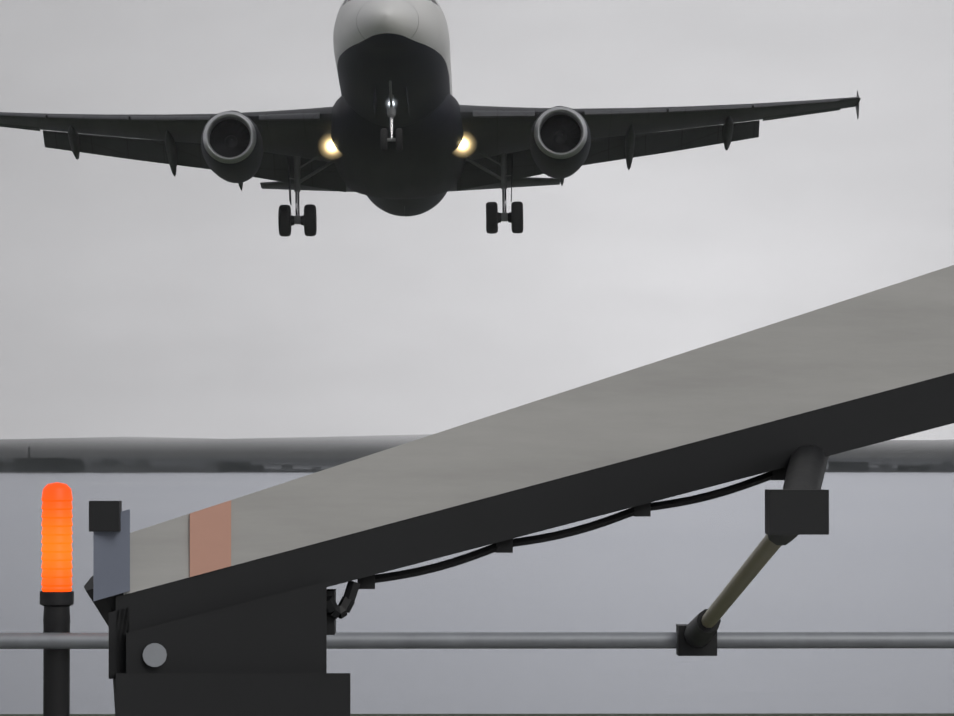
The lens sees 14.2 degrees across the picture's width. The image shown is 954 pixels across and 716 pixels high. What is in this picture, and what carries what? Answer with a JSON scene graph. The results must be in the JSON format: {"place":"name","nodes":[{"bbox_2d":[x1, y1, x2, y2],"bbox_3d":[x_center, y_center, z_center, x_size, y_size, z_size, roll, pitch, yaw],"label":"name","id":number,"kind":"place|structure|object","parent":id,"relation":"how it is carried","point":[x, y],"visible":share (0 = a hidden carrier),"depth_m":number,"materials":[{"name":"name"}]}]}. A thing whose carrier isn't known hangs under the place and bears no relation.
{"place":"outdoors","nodes":[
{"label":"outdoors","id":0,"kind":"place"},
{"bbox_2d":[0,0,860,236],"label":"airliner","id":1,"kind":"object","parent":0,"point":[539,152],"depth_m":137.30,"materials":[{"name":"black paint"}]},
{"bbox_2d":[0,472,953,713],"bbox_3d":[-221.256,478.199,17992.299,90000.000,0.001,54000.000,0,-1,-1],"label":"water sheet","id":2,"kind":"object","parent":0,"point":[485,570],"depth_m":413.22,"materials":[{"name":"grey liquid"}]},
{"bbox_2d":[0,435,953,472],"bbox_3d":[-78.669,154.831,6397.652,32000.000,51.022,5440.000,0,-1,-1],"label":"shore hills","id":3,"kind":"structure","parent":0,"point":[915,463],"depth_m":3971.11,"materials":[{"name":"grey"}]},
{"bbox_2d":[0,713,953,715],"bbox_3d":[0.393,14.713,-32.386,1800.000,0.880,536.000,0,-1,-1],"label":"airfield ground","id":4,"kind":"structure","parent":0,"point":[825,714],"depth_m":223.86,"materials":[{"name":"grey"}]},
{"bbox_2d":[0,0,953,715],"label":"sky","id":5,"kind":"structure","parent":0,"point":[139,301],"materials":[{"name":"grey"}]},
{"bbox_3d":[-0.009,8.705,0.477,18.400,14.620,17.800,0,-1,-1],"label":"control building roof","id":6,"kind":"object","parent":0,"visible":0},
{"bbox_2d":[40,482,73,715],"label":"obstruction light","id":7,"kind":"object","parent":6,"relation":"on","point":[56,597],"visible":1,"depth_m":8.92,"materials":[{"name":"orange plastic"}]},
{"bbox_2d":[0,632,953,648],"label":"roof guard rail","id":8,"kind":"object","parent":6,"relation":"on","point":[552,640],"visible":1,"depth_m":8.90,"materials":[{"name":"grey metal"}]},
{"bbox_2d":[84,265,953,715],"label":"gate","id":9,"kind":"structure","parent":6,"relation":"on","point":[228,609],"depth_m":6.68,"materials":[{"name":"grey metal"}]}
]}

